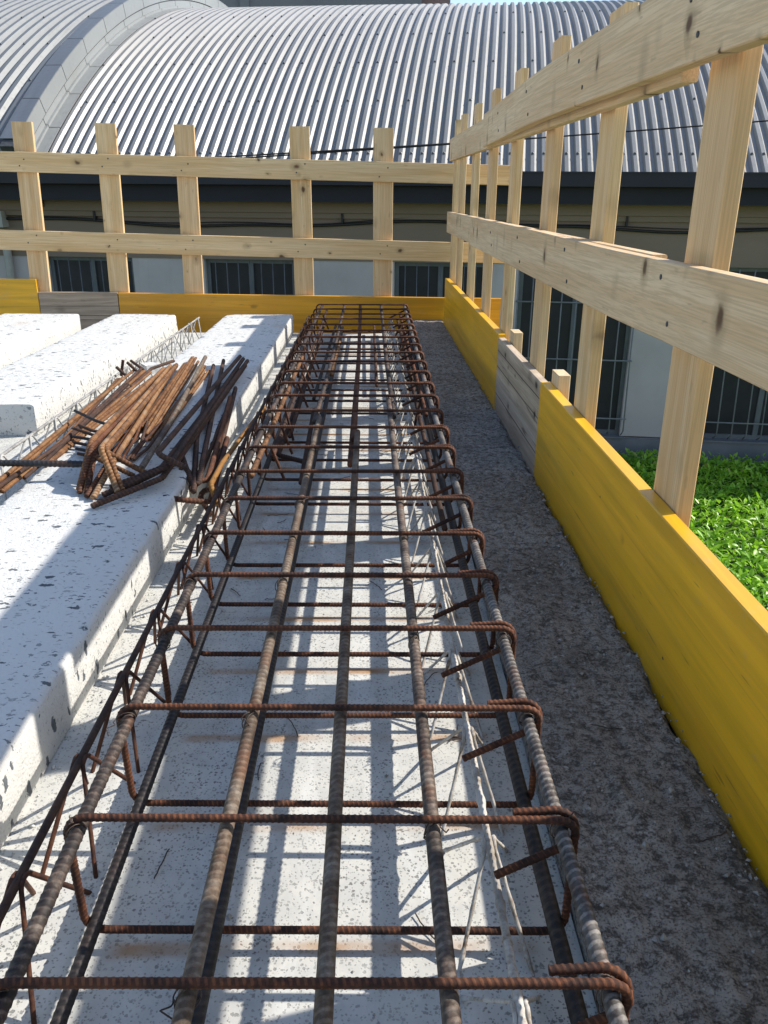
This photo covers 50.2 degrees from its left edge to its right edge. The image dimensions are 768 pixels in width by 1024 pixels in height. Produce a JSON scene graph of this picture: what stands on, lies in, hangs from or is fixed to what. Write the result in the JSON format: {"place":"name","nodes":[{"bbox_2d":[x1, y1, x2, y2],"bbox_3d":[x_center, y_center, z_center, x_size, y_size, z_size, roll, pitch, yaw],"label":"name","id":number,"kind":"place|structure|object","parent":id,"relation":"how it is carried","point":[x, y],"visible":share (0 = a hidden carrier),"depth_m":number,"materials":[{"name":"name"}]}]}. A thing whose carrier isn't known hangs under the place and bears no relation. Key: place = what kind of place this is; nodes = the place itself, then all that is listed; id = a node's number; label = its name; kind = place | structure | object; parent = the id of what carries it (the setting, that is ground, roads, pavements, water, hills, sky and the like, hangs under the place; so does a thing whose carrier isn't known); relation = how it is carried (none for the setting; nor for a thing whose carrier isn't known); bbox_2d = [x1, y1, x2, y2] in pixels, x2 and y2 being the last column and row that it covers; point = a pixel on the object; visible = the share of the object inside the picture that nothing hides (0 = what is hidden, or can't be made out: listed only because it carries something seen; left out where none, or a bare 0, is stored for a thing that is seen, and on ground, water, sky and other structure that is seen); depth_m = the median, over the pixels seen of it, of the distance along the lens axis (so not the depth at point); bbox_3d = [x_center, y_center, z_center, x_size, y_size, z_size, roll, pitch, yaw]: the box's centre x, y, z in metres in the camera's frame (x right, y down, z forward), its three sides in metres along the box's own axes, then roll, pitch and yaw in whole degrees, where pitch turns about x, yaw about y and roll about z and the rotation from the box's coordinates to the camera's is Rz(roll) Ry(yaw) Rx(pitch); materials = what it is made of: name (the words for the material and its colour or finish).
{"place":"outdoors","nodes":[
{"label":"outdoors","id":0,"kind":"place"},
{"bbox_2d":[0,0,449,150],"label":"building","id":1,"kind":"structure","parent":0,"point":[250,3],"depth_m":27.62,"materials":[{"name":"grey metal"}]},
{"bbox_2d":[0,333,597,1023],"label":"floor","id":2,"kind":"structure","parent":0,"point":[384,877],"depth_m":1.14,"materials":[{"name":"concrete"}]},
{"bbox_2d":[0,313,80,368],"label":"polystyrene block","id":3,"kind":"structure","parent":2,"relation":"on","point":[22,335],"depth_m":4.31,"materials":[{"name":"white plastic"}]},
{"bbox_2d":[0,314,177,435],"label":"polystyrene block","id":4,"kind":"structure","parent":2,"relation":"on","point":[39,388],"depth_m":3.39,"materials":[{"name":"white plastic"}]},
{"bbox_2d":[0,317,201,500],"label":"lattice girder","id":5,"kind":"object","parent":2,"relation":"on","point":[53,419],"visible":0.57,"depth_m":2.98,"materials":[{"name":"grey metal"}]},
{"bbox_2d":[120,360,124,375],"bbox_3d":[-0.991,-0.545,3.102,0.024,0.062,0.013,0,21,-1],"label":"rebar stub","id":6,"kind":"object","parent":5,"relation":"on","point":[122,365],"visible":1,"depth_m":3.10,"materials":[{"name":"brown metal"}]},
{"bbox_2d":[130,359,144,369],"bbox_3d":[-0.988,-0.587,3.278,0.012,0.032,0.105,-18,28,-39],"label":"rebar stub","id":7,"kind":"object","parent":5,"relation":"on","point":[135,363],"visible":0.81,"depth_m":3.28,"materials":[{"name":"brown metal"}]},
{"bbox_2d":[0,354,285,869],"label":"foam crumbs","id":8,"kind":"object","parent":2,"relation":"on","point":[54,766],"visible":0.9,"depth_m":1.41,"materials":[{"name":"white plastic"}]},
{"bbox_2d":[0,314,293,849],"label":"polystyrene block","id":9,"kind":"structure","parent":2,"relation":"on","point":[78,573],"depth_m":1.60,"materials":[{"name":"white plastic"}]},
{"bbox_2d":[22,386,130,479],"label":"straight rebar","id":10,"kind":"object","parent":9,"relation":"on","point":[29,473],"visible":0.34,"depth_m":2.09,"materials":[{"name":"brown metal"}]},
{"bbox_2d":[130,359,174,386],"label":"bent rebar","id":11,"kind":"object","parent":10,"relation":"on","point":[153,368],"visible":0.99,"depth_m":3.24,"materials":[{"name":"brown metal"}]},
{"bbox_2d":[13,371,151,483],"bbox_3d":[-0.902,-0.308,2.598,0.028,0.011,1.315,0,21,-1],"label":"straight rebar","id":12,"kind":"object","parent":9,"relation":"on","point":[20,477],"visible":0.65,"depth_m":2.69,"materials":[{"name":"brown metal"}]},
{"bbox_2d":[44,383,128,459],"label":"straight rebar","id":13,"kind":"object","parent":9,"relation":"on","point":[61,446],"visible":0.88,"depth_m":2.49,"materials":[{"name":"brown metal"}]},
{"bbox_2d":[78,423,97,432],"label":"bent rebar","id":14,"kind":"object","parent":9,"relation":"on","point":[87,428],"visible":0.32,"depth_m":2.30,"materials":[{"name":"brown metal"}]},
{"bbox_2d":[73,409,105,424],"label":"bent rebar","id":15,"kind":"object","parent":14,"relation":"on","point":[88,417],"visible":0.75,"depth_m":2.40,"materials":[{"name":"black metal"}]},
{"bbox_2d":[50,392,135,460],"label":"straight rebar","id":16,"kind":"object","parent":9,"relation":"on","point":[71,445],"visible":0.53,"depth_m":2.46,"materials":[{"name":"brown metal"}]},
{"bbox_2d":[75,378,118,426],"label":"straight rebar","id":17,"kind":"object","parent":9,"relation":"on","point":[93,408],"visible":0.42,"depth_m":2.67,"materials":[{"name":"brown metal"}]},
{"bbox_2d":[58,378,117,442],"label":"straight rebar","id":18,"kind":"object","parent":17,"relation":"on","point":[86,412],"visible":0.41,"depth_m":2.53,"materials":[{"name":"brown metal"}]},
{"bbox_2d":[4,376,122,479],"bbox_3d":[-0.950,-0.270,2.492,0.012,0.016,1.294,-1,21,-3],"label":"straight rebar","id":19,"kind":"object","parent":18,"relation":"on","point":[38,453],"visible":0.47,"depth_m":2.28,"materials":[{"name":"brown metal"}]},
{"bbox_2d":[0,378,119,476],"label":"straight rebar","id":20,"kind":"object","parent":19,"relation":"on","point":[60,427],"visible":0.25,"depth_m":2.46,"materials":[{"name":"brown metal"}]},
{"bbox_2d":[0,370,134,481],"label":"straight rebar","id":21,"kind":"object","parent":19,"relation":"on","point":[43,444],"visible":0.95,"depth_m":2.40,"materials":[{"name":"brown metal"}]},
{"bbox_2d":[115,366,126,375],"bbox_3d":[-0.990,-0.529,3.094,0.050,0.044,0.012,6,22,13],"label":"rebar stub","id":22,"kind":"object","parent":21,"relation":"on","point":[123,373],"visible":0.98,"depth_m":3.09,"materials":[{"name":"brown metal"}]},
{"bbox_2d":[126,361,136,371],"bbox_3d":[-0.974,-0.562,3.164,0.042,0.043,0.012,-1,21,-3],"label":"rebar stub","id":23,"kind":"object","parent":21,"relation":"on","point":[131,366],"visible":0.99,"depth_m":3.16,"materials":[{"name":"brown metal"}]},
{"bbox_2d":[73,434,123,445],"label":"bent rebar","id":24,"kind":"object","parent":9,"relation":"on","point":[79,443],"visible":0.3,"depth_m":2.25,"materials":[{"name":"brown metal"}]},
{"bbox_2d":[50,376,152,459],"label":"straight rebar","id":25,"kind":"object","parent":9,"relation":"on","point":[93,423],"visible":0.65,"depth_m":2.61,"materials":[{"name":"brown metal"}]},
{"bbox_2d":[73,425,130,440],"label":"bent rebar","id":26,"kind":"object","parent":9,"relation":"on","point":[81,437],"visible":0.2,"depth_m":2.27,"materials":[{"name":"brown metal"}]},
{"bbox_2d":[73,427,94,435],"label":"bent rebar","id":27,"kind":"object","parent":26,"relation":"on","point":[83,431],"visible":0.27,"depth_m":2.30,"materials":[{"name":"brown metal"}]},
{"bbox_2d":[75,434,134,451],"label":"bent rebar","id":28,"kind":"object","parent":9,"relation":"on","point":[82,449],"visible":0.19,"depth_m":2.22,"materials":[{"name":"brown metal"}]},
{"bbox_2d":[77,398,139,493],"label":"bent rebar","id":29,"kind":"object","parent":9,"relation":"on","point":[110,428],"visible":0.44,"depth_m":1.99,"materials":[{"name":"brown metal"}]},
{"bbox_2d":[77,437,140,455],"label":"bent rebar","id":30,"kind":"object","parent":9,"relation":"on","point":[83,454],"visible":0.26,"depth_m":2.27,"materials":[{"name":"brown metal"}]},
{"bbox_2d":[95,452,134,476],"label":"bent rebar","id":31,"kind":"object","parent":9,"relation":"on","point":[119,469],"visible":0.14,"depth_m":1.98,"materials":[{"name":"brown metal"}]},
{"bbox_2d":[76,367,164,489],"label":"bent rebar","id":32,"kind":"object","parent":9,"relation":"on","point":[114,417],"visible":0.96,"depth_m":2.29,"materials":[{"name":"brown metal"}]},
{"bbox_2d":[84,367,177,498],"bbox_3d":[-0.749,-0.334,2.599,0.044,0.062,1.520,-2,21,-5],"label":"bent rebar","id":33,"kind":"object","parent":9,"relation":"on","point":[91,488],"visible":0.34,"depth_m":1.97,"materials":[{"name":"brown metal"}]},
{"bbox_2d":[90,364,173,499],"bbox_3d":[-0.738,-0.330,2.575,0.048,0.070,1.499,-2,21,-6],"label":"bent rebar","id":34,"kind":"object","parent":9,"relation":"on","point":[118,452],"visible":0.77,"depth_m":2.15,"materials":[{"name":"brown metal"}]},
{"bbox_2d":[122,418,144,458],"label":"straight rebar","id":35,"kind":"object","parent":9,"relation":"on","point":[129,447],"visible":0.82,"depth_m":2.29,"materials":[{"name":"brown metal"}]},
{"bbox_2d":[98,364,171,492],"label":"bent rebar","id":36,"kind":"object","parent":9,"relation":"on","point":[108,469],"visible":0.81,"depth_m":2.05,"materials":[{"name":"brown metal"}]},
{"bbox_2d":[126,420,148,460],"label":"straight rebar","id":37,"kind":"object","parent":9,"relation":"on","point":[141,439],"visible":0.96,"depth_m":2.31,"materials":[{"name":"brown metal"}]},
{"bbox_2d":[130,420,162,459],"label":"straight rebar","id":38,"kind":"object","parent":9,"relation":"on","point":[143,442],"visible":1,"depth_m":2.30,"materials":[{"name":"brown metal"}]},
{"bbox_2d":[132,427,163,460],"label":"straight rebar","id":39,"kind":"object","parent":9,"relation":"on","point":[142,452],"visible":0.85,"depth_m":2.25,"materials":[{"name":"brown metal"}]},
{"bbox_2d":[140,362,160,373],"bbox_3d":[-0.958,-0.592,3.360,0.065,0.040,0.053,-17,27,-38],"label":"foam offcut","id":40,"kind":"object","parent":9,"relation":"on","point":[146,366],"visible":0.5,"depth_m":3.35,"materials":[{"name":"white plastic"}]},
{"bbox_2d":[143,375,180,428],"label":"straight rebar","id":41,"kind":"object","parent":9,"relation":"on","point":[150,420],"visible":0.5,"depth_m":2.67,"materials":[{"name":"brown metal"}]},
{"bbox_2d":[145,363,183,417],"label":"straight rebar","id":42,"kind":"object","parent":9,"relation":"on","point":[162,393],"visible":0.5,"depth_m":2.79,"materials":[{"name":"brown metal"}]},
{"bbox_2d":[138,356,191,436],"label":"straight rebar","id":43,"kind":"object","parent":9,"relation":"on","point":[141,430],"visible":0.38,"depth_m":3.10,"materials":[{"name":"brown metal"}]},
{"bbox_2d":[141,362,186,428],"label":"straight rebar","id":44,"kind":"object","parent":43,"relation":"on","point":[153,409],"visible":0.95,"depth_m":2.76,"materials":[{"name":"brown metal"}]},
{"bbox_2d":[90,359,248,508],"bbox_3d":[-0.544,-0.306,2.552,0.128,0.046,1.558,2,21,4],"label":"bent rebar","id":45,"kind":"object","parent":9,"relation":"on","point":[128,491],"visible":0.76,"depth_m":1.95,"materials":[{"name":"brown metal"}]},
{"bbox_2d":[145,356,194,435],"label":"straight rebar","id":46,"kind":"object","parent":9,"relation":"on","point":[169,395],"visible":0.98,"depth_m":2.80,"materials":[{"name":"brown metal"}]},
{"bbox_2d":[149,362,194,432],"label":"straight rebar","id":47,"kind":"object","parent":9,"relation":"on","point":[172,396],"visible":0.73,"depth_m":2.78,"materials":[{"name":"brown metal"}]},
{"bbox_2d":[101,357,244,497],"bbox_3d":[-0.598,-0.333,2.606,0.148,0.055,1.524,0,21,-1],"label":"bent rebar","id":48,"kind":"object","parent":9,"relation":"on","point":[167,465],"visible":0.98,"depth_m":2.14,"materials":[{"name":"brown metal"}]},
{"bbox_2d":[105,363,177,490],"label":"bent rebar","id":49,"kind":"object","parent":48,"relation":"on","point":[123,427],"visible":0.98,"depth_m":2.18,"materials":[{"name":"brown metal"}]},
{"bbox_2d":[155,354,241,469],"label":"bent rebar","id":50,"kind":"object","parent":48,"relation":"on","point":[162,446],"visible":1,"depth_m":2.25,"materials":[{"name":"black metal"}]},
{"bbox_2d":[151,360,199,430],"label":"straight rebar","id":51,"kind":"object","parent":9,"relation":"on","point":[168,407],"visible":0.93,"depth_m":2.84,"materials":[{"name":"brown metal"}]},
{"bbox_2d":[148,365,205,440],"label":"straight rebar","id":52,"kind":"object","parent":9,"relation":"on","point":[167,414],"visible":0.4,"depth_m":2.61,"materials":[{"name":"brown metal"}]},
{"bbox_2d":[153,365,203,437],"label":"straight rebar","id":53,"kind":"object","parent":9,"relation":"on","point":[166,419],"visible":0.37,"depth_m":2.54,"materials":[{"name":"brown metal"}]},
{"bbox_2d":[139,355,206,468],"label":"bent rebar","id":54,"kind":"object","parent":53,"relation":"on","point":[156,444],"visible":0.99,"depth_m":2.35,"materials":[{"name":"brown metal"}]},
{"bbox_2d":[115,365,246,493],"bbox_3d":[-0.546,-0.313,2.590,0.107,0.032,1.445,2,21,3],"label":"bent rebar","id":55,"kind":"object","parent":9,"relation":"on","point":[191,444],"visible":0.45,"depth_m":2.33,"materials":[{"name":"brown metal"}]},
{"bbox_2d":[110,406,145,472],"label":"bent rebar","id":56,"kind":"object","parent":55,"relation":"on","point":[129,464],"visible":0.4,"depth_m":2.00,"materials":[{"name":"brown metal"}]},
{"bbox_2d":[109,369,238,487],"bbox_3d":[-0.601,-0.311,2.547,0.113,0.035,1.352,0,21,-1],"label":"bent rebar","id":57,"kind":"object","parent":55,"relation":"on","point":[174,449],"visible":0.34,"depth_m":2.13,"materials":[{"name":"brown metal"}]},
{"bbox_2d":[179,357,196,383],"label":"straight rebar","id":58,"kind":"object","parent":9,"relation":"on","point":[192,363],"visible":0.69,"depth_m":3.28,"materials":[{"name":"brown metal"}]},
{"bbox_2d":[175,369,209,419],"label":"straight rebar","id":59,"kind":"object","parent":9,"relation":"on","point":[195,388],"visible":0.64,"depth_m":2.90,"materials":[{"name":"brown metal"}]},
{"bbox_2d":[186,369,205,398],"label":"straight rebar","id":60,"kind":"object","parent":9,"relation":"on","point":[199,378],"visible":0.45,"depth_m":3.06,"materials":[{"name":"brown metal"}]},
{"bbox_2d":[163,436,229,504],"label":"bent rebar","id":61,"kind":"object","parent":9,"relation":"on","point":[209,499],"visible":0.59,"depth_m":1.98,"materials":[{"name":"brown metal"}]},
{"bbox_2d":[190,364,214,493],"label":"bent rebar","id":62,"kind":"object","parent":9,"relation":"on","point":[195,460],"visible":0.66,"depth_m":2.22,"materials":[{"name":"brown metal"}]},
{"bbox_2d":[181,359,224,485],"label":"bent rebar","id":63,"kind":"object","parent":9,"relation":"on","point":[200,473],"visible":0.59,"depth_m":2.18,"materials":[{"name":"brown metal"}]},
{"bbox_2d":[179,412,226,490],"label":"bent rebar","id":64,"kind":"object","parent":9,"relation":"on","point":[210,449],"visible":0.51,"depth_m":2.36,"materials":[{"name":"brown metal"}]},
{"bbox_2d":[190,395,231,482],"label":"bent rebar","id":65,"kind":"object","parent":9,"relation":"on","point":[207,478],"visible":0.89,"depth_m":2.34,"materials":[{"name":"brown metal"}]},
{"bbox_2d":[212,386,237,492],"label":"bent rebar","id":66,"kind":"object","parent":9,"relation":"on","point":[234,392],"visible":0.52,"depth_m":2.53,"materials":[{"name":"brown metal"}]},
{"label":"straight rebar","id":67,"kind":"object","parent":9,"relation":"on","visible":0},
{"bbox_2d":[0,370,145,493],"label":"straight rebar","id":68,"kind":"object","parent":67,"relation":"on","point":[6,487],"visible":0.29,"depth_m":2.27,"materials":[{"name":"brown metal"}]},
{"bbox_2d":[0,367,142,488],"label":"straight rebar","id":69,"kind":"object","parent":68,"relation":"on","point":[40,457],"visible":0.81,"depth_m":2.26,"materials":[{"name":"brown metal"}]},
{"bbox_2d":[0,459,82,467],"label":"straight rebar","id":70,"kind":"object","parent":69,"relation":"on","point":[37,463],"visible":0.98,"depth_m":2.01,"materials":[{"name":"metal"}]},
{"bbox_2d":[0,316,313,1023],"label":"lattice girder","id":71,"kind":"object","parent":2,"relation":"on","point":[17,880],"visible":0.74,"depth_m":1.19,"materials":[{"name":"metal"}]},
{"bbox_2d":[208,406,265,505],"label":"bent rebar","id":72,"kind":"object","parent":71,"relation":"on","point":[216,473],"visible":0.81,"depth_m":2.22,"materials":[{"name":"brown metal"}]},
{"bbox_2d":[154,848,169,878],"bbox_3d":[-0.275,0.435,1.015,0.008,0.004,0.049,0,21,-1],"label":"wire scrap","id":73,"kind":"object","parent":2,"relation":"on","point":[161,863],"visible":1,"depth_m":1.01,"materials":[{"name":"metal"}]},
{"bbox_2d":[198,485,218,515],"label":"bent rebar","id":74,"kind":"object","parent":2,"relation":"on","point":[202,492],"visible":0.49,"depth_m":2.08,"materials":[{"name":"brown metal"}]},
{"bbox_2d":[11,366,561,1023],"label":"floor debris","id":75,"kind":"object","parent":2,"relation":"on","point":[229,916],"visible":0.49,"depth_m":1.17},
{"bbox_2d":[0,304,633,1023],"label":"rebar cage","id":76,"kind":"object","parent":2,"relation":"on","point":[196,982],"visible":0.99,"depth_m":1.02,"materials":[{"name":"metal"}]},
{"bbox_2d":[415,913,434,939],"bbox_3d":[0.054,0.474,0.922,0.007,0.004,0.064,-16,27,-36],"label":"wire scrap","id":77,"kind":"object","parent":2,"relation":"on","point":[422,924],"visible":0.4,"depth_m":0.94,"materials":[{"name":"metal"}]},
{"bbox_2d":[385,320,539,1023],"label":"lattice girder","id":78,"kind":"object","parent":2,"relation":"on","point":[520,1008],"visible":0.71,"depth_m":1.10,"materials":[{"name":"metal"}]},
{"bbox_2d":[0,0,767,465],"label":"vaulted hall","id":79,"kind":"structure","parent":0,"point":[144,76],"depth_m":10.02,"materials":[{"name":"metal"}]},
{"bbox_2d":[49,256,135,292],"bbox_3d":[-3.698,-2.269,10.703,1.190,2.045,0.115,3,21,6],"label":"window","id":80,"kind":"structure","parent":79,"relation":"in","point":[69,274],"depth_m":10.45,"materials":[{"name":"glass"}]},
{"bbox_2d":[206,259,294,294],"bbox_3d":[-1.655,-2.167,10.476,1.199,2.045,0.115,3,21,6],"label":"window","id":81,"kind":"structure","parent":79,"relation":"in","point":[224,276],"depth_m":10.21,"materials":[{"name":"glass"}]},
{"bbox_2d":[395,262,482,297],"bbox_3d":[0.677,-2.050,10.218,1.174,2.045,0.115,3,21,6],"label":"window","id":82,"kind":"structure","parent":79,"relation":"in","point":[412,279],"depth_m":9.95,"materials":[{"name":"glass"}]},
{"bbox_2d":[216,120,767,157],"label":"overhead cable","id":83,"kind":"object","parent":79,"relation":"attached to","point":[329,151],"visible":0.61,"depth_m":8.04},
{"bbox_2d":[515,271,633,438],"bbox_3d":[2.280,-1.928,9.965,1.463,2.067,0.282,3,21,6],"label":"window","id":84,"kind":"structure","parent":79,"relation":"in","point":[565,315],"depth_m":10.02,"materials":[{"name":"glass"}]},
{"bbox_2d":[702,267,767,443],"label":"window","id":85,"kind":"structure","parent":79,"relation":"in","point":[737,408],"depth_m":10.05,"materials":[{"name":"glass"}]},
{"bbox_2d":[450,0,608,5],"label":"sky","id":86,"kind":"structure","parent":0,"point":[455,2],"materials":[{"name":"white"}]},
{"bbox_2d":[612,445,767,610],"bbox_3d":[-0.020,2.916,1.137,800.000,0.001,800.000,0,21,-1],"label":"ground","id":87,"kind":"structure","parent":0,"point":[761,574],"depth_m":8.33,"materials":[{"name":"green plant"}]},
{"bbox_3d":[-2.102,1.320,2.434,5.078,2.205,6.840,0,21,-1],"label":"deck base","id":88,"kind":"object","parent":87,"relation":"on","visible":0},
{"bbox_2d":[0,121,509,332],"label":"timber fence","id":89,"kind":"object","parent":88,"relation":"on","point":[109,164],"visible":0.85,"depth_m":4.97,"materials":[{"name":"brown wood"}]},
{"bbox_2d":[407,319,767,1023],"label":"concrete kerb","id":90,"kind":"structure","parent":88,"relation":"on","point":[717,931],"depth_m":1.13,"materials":[{"name":"grey concrete"}]},
{"bbox_2d":[418,323,767,1020],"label":"mortar crumbs","id":91,"kind":"object","parent":90,"relation":"on","point":[645,844],"visible":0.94,"depth_m":1.27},
{"bbox_2d":[444,0,767,888],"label":"timber fence","id":92,"kind":"object","parent":90,"relation":"attached to","point":[686,610],"visible":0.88,"depth_m":1.36,"materials":[{"name":"brown wood"}]},
{"bbox_2d":[591,724,622,728],"bbox_3d":[0.331,0.319,1.217,0.046,0.003,0.005,5,22,13],"label":"wire scrap","id":93,"kind":"object","parent":90,"relation":"on","point":[606,727],"visible":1,"depth_m":1.22,"materials":[{"name":"metal"}]},
{"bbox_2d":[697,832,726,842],"bbox_3d":[0.405,0.401,1.009,0.046,0.004,0.002,-8,23,-21],"label":"wire scrap","id":94,"kind":"object","parent":90,"relation":"on","point":[711,837],"visible":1,"depth_m":1.01,"materials":[{"name":"metal"}]},
{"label":"bent rebar","id":95,"kind":"object","parent":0,"visible":0},
{"bbox_2d":[84,383,152,492],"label":"bent rebar","id":96,"kind":"object","parent":95,"relation":"on","point":[90,475],"visible":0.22,"depth_m":1.97,"materials":[{"name":"brown metal"}]}
]}

